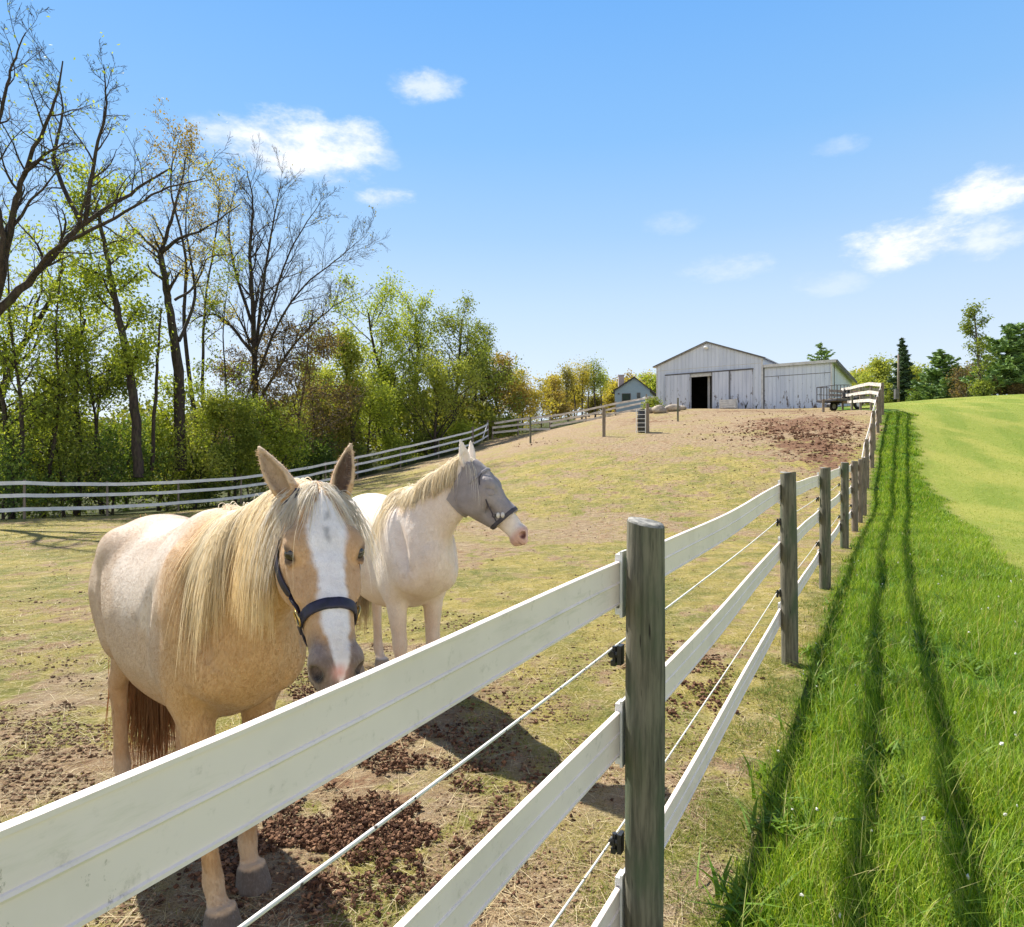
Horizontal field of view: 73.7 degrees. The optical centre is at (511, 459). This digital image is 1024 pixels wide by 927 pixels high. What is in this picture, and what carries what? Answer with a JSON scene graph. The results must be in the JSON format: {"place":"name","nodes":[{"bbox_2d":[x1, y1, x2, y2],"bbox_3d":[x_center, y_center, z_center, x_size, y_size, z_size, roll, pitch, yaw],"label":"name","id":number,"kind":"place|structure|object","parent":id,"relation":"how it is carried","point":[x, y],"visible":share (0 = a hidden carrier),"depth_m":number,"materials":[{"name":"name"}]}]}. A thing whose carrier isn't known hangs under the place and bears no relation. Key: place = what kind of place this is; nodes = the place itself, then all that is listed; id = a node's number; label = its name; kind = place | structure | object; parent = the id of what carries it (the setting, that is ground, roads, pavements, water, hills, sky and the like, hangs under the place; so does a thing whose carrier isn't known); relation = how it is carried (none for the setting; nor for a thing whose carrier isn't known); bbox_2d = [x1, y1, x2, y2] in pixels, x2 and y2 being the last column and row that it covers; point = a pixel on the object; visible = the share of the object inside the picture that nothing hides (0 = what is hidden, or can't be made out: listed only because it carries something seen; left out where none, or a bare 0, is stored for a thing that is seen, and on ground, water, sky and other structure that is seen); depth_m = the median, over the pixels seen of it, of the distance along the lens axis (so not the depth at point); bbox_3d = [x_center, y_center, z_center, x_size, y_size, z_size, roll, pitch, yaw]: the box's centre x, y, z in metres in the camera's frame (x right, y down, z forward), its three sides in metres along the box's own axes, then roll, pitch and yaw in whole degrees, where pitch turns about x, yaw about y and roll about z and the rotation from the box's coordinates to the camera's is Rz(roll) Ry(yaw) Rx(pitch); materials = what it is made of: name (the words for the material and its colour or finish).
{"place":"outdoors","nodes":[
{"label":"outdoors","id":0,"kind":"place"},
{"bbox_2d":[0,394,1023,926],"bbox_3d":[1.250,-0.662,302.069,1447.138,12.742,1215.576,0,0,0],"label":"ground","id":1,"kind":"structure","parent":0,"point":[586,444],"depth_m":7.01,"materials":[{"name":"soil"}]},
{"bbox_2d":[0,425,56,518],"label":"shrub","id":2,"kind":"object","parent":1,"relation":"on","point":[16,501],"visible":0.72,"depth_m":26.96,"materials":[{"name":"green plant"}]},
{"bbox_2d":[0,200,57,477],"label":"slender tree","id":3,"kind":"object","parent":1,"relation":"on","point":[11,330],"visible":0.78,"depth_m":27.45,"materials":[{"name":"green plant"}]},
{"bbox_2d":[0,388,83,515],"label":"young tree","id":4,"kind":"object","parent":1,"relation":"on","point":[35,448],"visible":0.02,"depth_m":36.30,"materials":[{"name":"green plant"}]},
{"bbox_2d":[0,309,92,518],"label":"young tree","id":5,"kind":"object","parent":1,"relation":"on","point":[4,407],"visible":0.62,"depth_m":28.35,"materials":[{"name":"green plant"}]},
{"bbox_2d":[0,227,102,477],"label":"slender tree","id":6,"kind":"object","parent":1,"relation":"on","point":[56,357],"visible":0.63,"depth_m":28.93,"materials":[{"name":"green plant"}]},
{"bbox_2d":[0,318,136,517],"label":"young tree","id":7,"kind":"object","parent":1,"relation":"on","point":[63,413],"visible":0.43,"depth_m":29.38,"materials":[{"name":"green plant"}]},
{"bbox_2d":[0,267,156,515],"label":"young tree","id":8,"kind":"object","parent":1,"relation":"on","point":[84,323],"visible":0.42,"depth_m":30.57,"materials":[{"name":"green plant"}]},
{"bbox_2d":[8,417,154,518],"bbox_3d":[-19.599,0.596,29.520,6.119,5.271,5.382,0,0,0],"label":"shrub","id":9,"kind":"object","parent":1,"relation":"on","point":[60,455],"visible":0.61,"depth_m":29.36,"materials":[{"name":"green plant"}]},
{"bbox_2d":[0,214,169,458],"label":"young tree","id":10,"kind":"object","parent":1,"relation":"on","point":[40,316],"visible":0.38,"depth_m":29.39,"materials":[{"name":"green plant"}]},
{"bbox_2d":[18,348,159,513],"bbox_3d":[-21.327,-1.291,33.009,7.249,8.319,5.584,0,0,27],"label":"young tree","id":11,"kind":"object","parent":1,"relation":"on","point":[124,390],"visible":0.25,"depth_m":33.02,"materials":[{"name":"green plant"}]},
{"bbox_2d":[60,259,120,477],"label":"slender tree","id":12,"kind":"object","parent":1,"relation":"on","point":[93,406],"visible":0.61,"depth_m":30.80,"materials":[{"name":"green plant"}]},
{"bbox_2d":[44,418,179,516],"bbox_3d":[-18.093,0.478,30.991,5.709,4.698,4.738,0,0,-20],"label":"shrub","id":13,"kind":"object","parent":1,"relation":"on","point":[116,468],"visible":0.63,"depth_m":30.66,"materials":[{"name":"green plant"}]},
{"bbox_2d":[51,144,175,477],"bbox_3d":[-17.481,-6.287,29.835,4.592,14.167,4.573,0,0,-17],"label":"ivy tree","id":14,"kind":"object","parent":1,"relation":"on","point":[131,363],"visible":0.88,"depth_m":29.86,"materials":[{"name":"green plant"}]},
{"bbox_2d":[0,0,239,315],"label":"leaning tree","id":15,"kind":"object","parent":1,"relation":"on","point":[7,235],"visible":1,"depth_m":22.61,"materials":[{"name":"brown plant"}]},
{"bbox_2d":[69,412,172,510],"bbox_3d":[-21.060,0.254,37.928,6.342,6.810,5.963,0,0,42],"label":"shrub","id":16,"kind":"object","parent":1,"relation":"on","point":[126,500],"visible":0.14,"depth_m":37.32,"materials":[{"name":"green plant"}]},
{"bbox_2d":[138,289,176,470],"bbox_3d":[-16.188,-3.590,30.930,1.772,8.191,1.756,0,0,0],"label":"snag","id":17,"kind":"object","parent":1,"relation":"on","point":[152,459],"visible":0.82,"depth_m":30.95,"materials":[{"name":"plant"}]},
{"bbox_2d":[122,95,213,438],"bbox_3d":[-19.549,-10.741,39.705,4.936,19.640,5.138,0,0,0],"label":"slim tree","id":18,"kind":"object","parent":1,"relation":"on","point":[186,350],"visible":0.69,"depth_m":38.91,"materials":[{"name":"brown plant"}]},
{"bbox_2d":[108,369,231,510],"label":"young tree","id":19,"kind":"object","parent":1,"relation":"on","point":[163,416],"visible":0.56,"depth_m":33.03,"materials":[{"name":"green plant"}]},
{"bbox_2d":[128,434,226,510],"bbox_3d":[-16.136,0.795,32.983,3.412,4.635,5.366,0,0,0],"label":"shrub","id":20,"kind":"object","parent":1,"relation":"on","point":[184,496],"visible":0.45,"depth_m":32.47,"materials":[{"name":"green plant"}]},
{"bbox_2d":[114,145,241,470],"bbox_3d":[-16.022,-7.410,33.224,6.697,15.890,4.192,0,0,38],"label":"forked tree","id":21,"kind":"object","parent":1,"relation":"on","point":[176,357],"visible":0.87,"depth_m":32.90,"materials":[{"name":"brown plant"}]},
{"bbox_2d":[154,443,245,508],"bbox_3d":[-15.858,0.858,34.915,4.313,3.906,3.823,0,0,27],"label":"shrub","id":22,"kind":"object","parent":1,"relation":"on","point":[209,496],"visible":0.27,"depth_m":34.41,"materials":[{"name":"green plant"}]},
{"bbox_2d":[170,158,250,451],"bbox_3d":[-16.940,-8.362,38.345,4.204,17.948,3.556,0,0,0],"label":"slim tree","id":23,"kind":"object","parent":1,"relation":"on","point":[228,242],"visible":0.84,"depth_m":38.00,"materials":[{"name":"brown plant"}]},
{"bbox_2d":[151,385,273,508],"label":"young tree","id":24,"kind":"object","parent":1,"relation":"on","point":[216,459],"visible":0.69,"depth_m":33.52,"materials":[{"name":"green plant"}]},
{"bbox_2d":[188,232,254,444],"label":"slender tree","id":25,"kind":"object","parent":1,"relation":"on","point":[214,301],"visible":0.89,"depth_m":36.45,"materials":[{"name":"green plant"}]},
{"bbox_2d":[175,385,274,506],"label":"young tree","id":26,"kind":"object","parent":1,"relation":"on","point":[242,434],"visible":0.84,"depth_m":34.37,"materials":[{"name":"green plant"}]},
{"bbox_2d":[88,443,387,926],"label":"palomino horse","id":27,"kind":"object","parent":1,"relation":"on","point":[205,620],"visible":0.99,"depth_m":2.23},
{"bbox_2d":[173,321,303,500],"bbox_3d":[-15.225,-2.932,39.109,7.025,10.888,7.825,0,0,0],"label":"young tree","id":28,"kind":"object","parent":1,"relation":"on","point":[249,388],"visible":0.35,"depth_m":39.50,"materials":[{"name":"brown plant"}]},
{"bbox_2d":[0,420,488,518],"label":"woodland fence","id":29,"kind":"object","parent":1,"relation":"on","point":[24,495],"visible":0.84,"depth_m":30.40,"materials":[{"name":"wood"}]},
{"bbox_2d":[0,378,495,501],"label":"wood","id":30,"kind":"object","parent":1,"relation":"on","point":[484,405],"visible":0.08,"depth_m":57.30,"materials":[{"name":"green plant"}]},
{"bbox_2d":[219,441,282,503],"bbox_3d":[-14.214,0.797,37.159,3.880,4.406,4.678,0,0,-33],"label":"shrub","id":31,"kind":"object","parent":1,"relation":"on","point":[252,480],"visible":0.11,"depth_m":36.90,"materials":[{"name":"green plant"}]},
{"bbox_2d":[229,390,318,489],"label":"young tree","id":32,"kind":"object","parent":1,"relation":"on","point":[293,438],"visible":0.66,"depth_m":37.27,"materials":[{"name":"green plant"}]},
{"bbox_2d":[192,304,366,461],"bbox_3d":[-13.276,-3.550,40.723,9.714,11.202,8.568,0,0,0],"label":"young tree","id":33,"kind":"object","parent":1,"relation":"on","point":[328,340],"visible":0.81,"depth_m":39.43,"materials":[{"name":"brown plant"}]},
{"bbox_2d":[174,134,390,449],"bbox_3d":[-13.047,-9.112,39.359,13.152,19.507,5.796,0,0,20],"label":"broom tree","id":34,"kind":"object","parent":1,"relation":"on","point":[254,341],"visible":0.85,"depth_m":39.34,"materials":[{"name":"brown plant"}]},
{"bbox_2d":[265,439,322,491],"bbox_3d":[-13.025,0.482,40.178,4.089,4.330,4.908,0,0,0],"label":"shrub","id":35,"kind":"object","parent":1,"relation":"on","point":[296,473],"visible":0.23,"depth_m":40.19,"materials":[{"name":"green plant"}]},
{"bbox_2d":[290,303,336,441],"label":"slender tree","id":36,"kind":"object","parent":1,"relation":"on","point":[308,312],"visible":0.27,"depth_m":42.94,"materials":[{"name":"green plant"}]},
{"bbox_2d":[295,429,343,480],"bbox_3d":[-12.516,0.365,42.441,5.423,4.618,4.615,0,0,35],"label":"shrub","id":37,"kind":"object","parent":1,"relation":"on","point":[322,455],"visible":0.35,"depth_m":41.26,"materials":[{"name":"green plant"}]},
{"bbox_2d":[277,356,368,472],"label":"leafy tree","id":38,"kind":"object","parent":1,"relation":"on","point":[329,371],"visible":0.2,"depth_m":48.46,"materials":[{"name":"green plant"}]},
{"bbox_2d":[284,382,368,479],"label":"leafy tree","id":39,"kind":"object","parent":1,"relation":"on","point":[342,432],"visible":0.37,"depth_m":43.92,"materials":[{"name":"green plant"}]},
{"bbox_2d":[324,317,380,474],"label":"leafy tree","id":40,"kind":"object","parent":1,"relation":"on","point":[351,357],"visible":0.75,"depth_m":44.51,"materials":[{"name":"green plant"}]},
{"bbox_2d":[338,433,376,474],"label":"shrub","id":41,"kind":"object","parent":1,"relation":"on","point":[360,449],"visible":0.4,"depth_m":45.11,"materials":[{"name":"green plant"}]},
{"bbox_2d":[326,378,405,467],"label":"leafy tree","id":42,"kind":"object","parent":1,"relation":"on","point":[383,395],"visible":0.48,"depth_m":47.47,"materials":[{"name":"green plant"}]},
{"bbox_2d":[321,265,434,435],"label":"leafy tree","id":43,"kind":"object","parent":1,"relation":"on","point":[390,336],"visible":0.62,"depth_m":51.09,"materials":[{"name":"green plant"}]},
{"bbox_2d":[376,428,415,469],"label":"shrub","id":44,"kind":"object","parent":1,"relation":"on","point":[394,442],"visible":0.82,"depth_m":47.40,"materials":[{"name":"green plant"}]},
{"bbox_2d":[352,342,455,464],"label":"leafy tree","id":45,"kind":"object","parent":1,"relation":"on","point":[384,372],"visible":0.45,"depth_m":51.40,"materials":[{"name":"green plant"}]},
{"bbox_2d":[362,270,446,454],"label":"leafy tree","id":46,"kind":"object","parent":1,"relation":"on","point":[420,315],"visible":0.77,"depth_m":54.34,"materials":[{"name":"green plant"}]},
{"bbox_2d":[0,483,810,926],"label":"dirt clods","id":47,"kind":"object","parent":1,"relation":"on","point":[86,775],"visible":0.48,"depth_m":3.36,"materials":[{"name":"soil"}]},
{"bbox_2d":[404,423,448,456],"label":"shrub","id":48,"kind":"object","parent":1,"relation":"on","point":[420,437],"visible":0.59,"depth_m":50.92,"materials":[{"name":"green plant"}]},
{"bbox_2d":[370,335,493,455],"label":"leafy tree","id":49,"kind":"object","parent":1,"relation":"on","point":[438,375],"visible":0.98,"depth_m":50.10,"materials":[{"name":"green plant"}]},
{"bbox_2d":[350,440,527,714],"bbox_3d":[-0.745,0.741,4.655,0.695,1.718,2.086,0,0,-34],"label":"cream horse","id":50,"kind":"object","parent":1,"relation":"on","point":[414,526],"visible":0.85,"depth_m":4.10},
{"bbox_2d":[0,411,878,552],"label":"hill grass","id":51,"kind":"structure","parent":1,"relation":"on","point":[460,521],"depth_m":20.67,"materials":[{"name":"plant"}]},
{"bbox_2d":[0,383,883,926],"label":"paddock fence","id":52,"kind":"object","parent":1,"relation":"on","point":[84,855],"visible":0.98,"depth_m":1.29,"materials":[{"name":"white wood"}]},
{"bbox_2d":[133,599,766,926],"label":"crumbled manure","id":53,"kind":"object","parent":1,"relation":"on","point":[316,841],"visible":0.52,"depth_m":2.92,"materials":[{"name":"soil"}]},
{"bbox_2d":[439,416,481,450],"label":"shrub","id":54,"kind":"object","parent":1,"relation":"on","point":[458,428],"visible":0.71,"depth_m":51.69,"materials":[{"name":"green plant"}]},
{"bbox_2d":[414,289,527,447],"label":"leafy tree","id":55,"kind":"object","parent":1,"relation":"on","point":[458,321],"visible":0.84,"depth_m":55.23,"materials":[{"name":"green plant"}]},
{"bbox_2d":[421,331,529,440],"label":"leafy tree","id":56,"kind":"object","parent":1,"relation":"on","point":[485,388],"visible":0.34,"depth_m":57.95,"materials":[{"name":"green plant"}]},
{"bbox_2d":[461,314,507,440],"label":"leafy tree","id":57,"kind":"object","parent":1,"relation":"on","point":[482,327],"visible":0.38,"depth_m":61.03,"materials":[{"name":"green plant"}]},
{"bbox_2d":[470,407,507,440],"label":"shrub","id":58,"kind":"object","parent":1,"relation":"on","point":[496,418],"visible":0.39,"depth_m":56.87,"materials":[{"name":"green plant"}]},
{"bbox_2d":[444,350,538,420],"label":"leafy tree","id":59,"kind":"object","parent":1,"relation":"on","point":[503,363],"visible":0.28,"depth_m":62.30,"materials":[{"name":"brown plant"}]},
{"bbox_2d":[497,412,524,437],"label":"shrub","id":60,"kind":"object","parent":1,"relation":"on","point":[511,428],"visible":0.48,"depth_m":60.21,"materials":[{"name":"green plant"}]},
{"bbox_2d":[494,366,567,431],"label":"leafy tree","id":61,"kind":"object","parent":1,"relation":"on","point":[538,396],"visible":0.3,"depth_m":67.59,"materials":[{"name":"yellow plant"}]},
{"bbox_2d":[501,375,576,426],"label":"leafy tree","id":62,"kind":"object","parent":1,"relation":"on","point":[561,408],"visible":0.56,"depth_m":73.04,"materials":[{"name":"plant"}]},
{"bbox_2d":[538,368,569,423],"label":"tree","id":63,"kind":"object","parent":1,"relation":"on","point":[559,381],"visible":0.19,"depth_m":80.98,"materials":[{"name":"yellow plant"}]},
{"bbox_2d":[491,394,646,438],"bbox_3d":[5.136,-3.565,58.031,14.472,4.459,0.446,0,0,-19],"label":"board fence","id":64,"kind":"object","parent":1,"relation":"on","point":[549,421],"visible":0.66,"depth_m":57.65,"materials":[{"name":"wood"}]},
{"bbox_2d":[557,363,583,421],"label":"tree","id":65,"kind":"object","parent":1,"relation":"on","point":[566,377],"visible":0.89,"depth_m":83.77,"materials":[{"name":"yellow plant"}]},
{"bbox_2d":[557,359,586,418],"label":"tree","id":66,"kind":"object","parent":1,"relation":"on","point":[570,369],"visible":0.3,"depth_m":87.99,"materials":[{"name":"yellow plant"}]},
{"bbox_2d":[565,383,587,413],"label":"tree","id":67,"kind":"object","parent":1,"relation":"on","point":[579,398],"visible":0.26,"depth_m":102.87,"materials":[{"name":"yellow plant"}]},
{"bbox_2d":[568,354,595,418],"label":"tree","id":68,"kind":"object","parent":1,"relation":"on","point":[581,379],"visible":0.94,"depth_m":84.78,"materials":[{"name":"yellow plant"}]},
{"bbox_2d":[577,391,605,413],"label":"tree","id":69,"kind":"object","parent":1,"relation":"on","point":[591,401],"visible":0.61,"depth_m":94.84,"materials":[{"name":"green plant"}]},
{"bbox_2d":[583,352,608,417],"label":"tree","id":70,"kind":"object","parent":1,"relation":"on","point":[597,379],"visible":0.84,"depth_m":85.61,"materials":[{"name":"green plant"}]},
{"bbox_2d":[595,365,612,414],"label":"tree","id":71,"kind":"object","parent":1,"relation":"on","point":[605,382],"visible":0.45,"depth_m":91.48,"materials":[{"name":"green plant"}]},
{"bbox_2d":[598,378,626,412],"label":"tree","id":72,"kind":"object","parent":1,"relation":"on","point":[608,396],"visible":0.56,"depth_m":110.57,"materials":[{"name":"yellow plant"}]},
{"bbox_2d":[380,409,884,570],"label":"churned mud","id":73,"kind":"structure","parent":1,"relation":"on","point":[808,434],"depth_m":27.79,"materials":[{"name":"soil"}]},
{"bbox_2d":[611,375,655,411],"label":"house","id":74,"kind":"structure","parent":1,"relation":"on","point":[632,388],"depth_m":100.07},
{"bbox_2d":[637,409,644,432],"bbox_3d":[6.620,-1.962,34.750,0.483,1.190,0.490,0,0,0],"label":"barrel","id":75,"kind":"object","parent":1,"relation":"on","point":[641,424],"visible":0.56,"depth_m":34.55,"materials":[{"name":"plastic"}]},
{"bbox_2d":[634,372,655,395],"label":"tree","id":76,"kind":"object","parent":1,"relation":"on","point":[651,384],"visible":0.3,"depth_m":106.87,"materials":[{"name":"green plant"}]},
{"bbox_2d":[640,396,664,408],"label":"shrub","id":77,"kind":"object","parent":1,"relation":"on","point":[652,402],"visible":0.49,"depth_m":55.88,"materials":[{"name":"green plant"}]},
{"bbox_2d":[653,341,856,408],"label":"barn","id":78,"kind":"structure","parent":1,"relation":"on","point":[706,375],"depth_m":53.97,"materials":[{"name":"wood"}]},
{"bbox_2d":[665,374,689,408],"bbox_3d":[13.770,-5.530,56.795,2.150,3.040,0.068,0,0,35],"label":"sliding door","id":79,"kind":"structure","parent":78,"relation":"in","point":[676,386],"depth_m":56.73,"materials":[{"name":"wood"}]},
{"bbox_2d":[711,371,729,408],"bbox_3d":[16.719,-5.530,54.730,1.450,3.040,0.068,0,0,35],"label":"sliding door","id":80,"kind":"structure","parent":78,"relation":"in","point":[720,381],"depth_m":54.76,"materials":[{"name":"wood"}]},
{"bbox_2d":[730,369,752,408],"bbox_3d":[18.109,-5.530,53.830,1.740,3.040,0.068,0,0,35],"label":"sliding door","id":81,"kind":"structure","parent":78,"relation":"in","point":[741,381],"depth_m":53.78,"materials":[{"name":"wood"}]},
{"bbox_2d":[807,343,835,360],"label":"pine tree","id":82,"kind":"object","parent":1,"relation":"on","point":[825,352],"visible":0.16,"depth_m":91.89,"materials":[{"name":"green plant"}]},
{"bbox_2d":[816,385,879,410],"bbox_3d":[21.919,-3.896,43.604,4.851,1.538,2.120,0,0,-21],"label":"utility trailer","id":83,"kind":"object","parent":1,"relation":"on","point":[833,403],"visible":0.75,"depth_m":43.03,"materials":[{"name":"metal"}]},
{"bbox_2d":[682,539,1023,926],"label":"broad weeds","id":84,"kind":"object","parent":1,"relation":"on","point":[722,889],"visible":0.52,"depth_m":3.17,"materials":[{"name":"green plant"}]},
{"bbox_2d":[841,382,880,409],"bbox_3d":[19.295,-3.414,37.882,0.234,2.535,14.336,0,0,19],"label":"corner fence","id":85,"kind":"object","parent":1,"relation":"on","point":[871,400],"visible":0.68,"depth_m":36.81,"materials":[{"name":"wood"}]},
{"bbox_2d":[848,352,896,403],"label":"leafy tree","id":86,"kind":"object","parent":1,"relation":"on","point":[879,370],"visible":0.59,"depth_m":77.57,"materials":[{"name":"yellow plant"}]},
{"bbox_2d":[894,354,899,401],"bbox_3d":[34.950,-7.062,61.935,0.475,5.000,0.330,0,0,0],"label":"utility pole","id":87,"kind":"object","parent":1,"relation":"on","point":[897,393],"visible":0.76,"depth_m":61.93,"materials":[{"name":"wood"}]},
{"bbox_2d":[776,515,1021,917],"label":"clover heads","id":88,"kind":"object","parent":1,"relation":"on","point":[922,818],"visible":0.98,"depth_m":2.90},
{"bbox_2d":[884,337,919,401],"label":"spruce","id":89,"kind":"object","parent":1,"relation":"on","point":[906,375],"visible":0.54,"depth_m":69.61,"materials":[{"name":"green plant"}]},
{"bbox_2d":[903,388,930,401],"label":"shrub","id":90,"kind":"object","parent":1,"relation":"on","point":[915,396],"visible":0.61,"depth_m":65.60,"materials":[{"name":"green plant"}]},
{"bbox_2d":[908,358,933,394],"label":"leafy tree","id":91,"kind":"object","parent":1,"relation":"on","point":[915,370],"visible":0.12,"depth_m":79.54,"materials":[{"name":"green plant"}]},
{"bbox_2d":[905,349,976,399],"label":"pine tree","id":92,"kind":"object","parent":1,"relation":"on","point":[939,388],"visible":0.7,"depth_m":65.42,"materials":[{"name":"green plant"}]},
{"bbox_2d":[862,395,1023,582],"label":"lawn grass","id":93,"kind":"structure","parent":1,"relation":"on","point":[980,473],"depth_m":21.19,"materials":[{"name":"plant"}]},
{"bbox_2d":[944,360,986,396],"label":"shrub","id":94,"kind":"object","parent":1,"relation":"on","point":[958,384],"visible":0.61,"depth_m":60.50,"materials":[{"name":"green plant"}]},
{"bbox_2d":[958,298,1001,379],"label":"leafy tree","id":95,"kind":"object","parent":1,"relation":"on","point":[979,347],"visible":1,"depth_m":52.29,"materials":[{"name":"green plant"}]},
{"bbox_2d":[961,375,1002,396],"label":"shrub","id":96,"kind":"object","parent":1,"relation":"on","point":[981,387],"visible":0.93,"depth_m":51.20,"materials":[{"name":"green plant"}]},
{"bbox_2d":[959,322,1023,394],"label":"pine tree","id":97,"kind":"object","parent":1,"relation":"on","point":[1012,360],"visible":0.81,"depth_m":57.32,"materials":[{"name":"green plant"}]},
{"bbox_2d":[1005,382,1023,394],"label":"shrub","id":98,"kind":"object","parent":1,"relation":"on","point":[1015,389],"visible":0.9,"depth_m":56.37,"materials":[{"name":"green plant"}]},
{"bbox_2d":[0,0,1023,447],"label":"sky","id":99,"kind":"structure","parent":0,"point":[638,185],"materials":[{"name":"blue"}]},
{"bbox_2d":[719,398,737,408],"bbox_3d":[16.969,-4.374,53.510,1.250,0.760,0.630,0,0,35],"label":"feed box","id":100,"kind":"object","parent":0,"point":[728,403],"visible":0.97,"depth_m":53.36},
{"bbox_2d":[675,411,1023,926],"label":"tall grass","id":101,"kind":"structure","parent":0,"point":[936,534],"depth_m":3.65,"materials":[{"name":"plant"}]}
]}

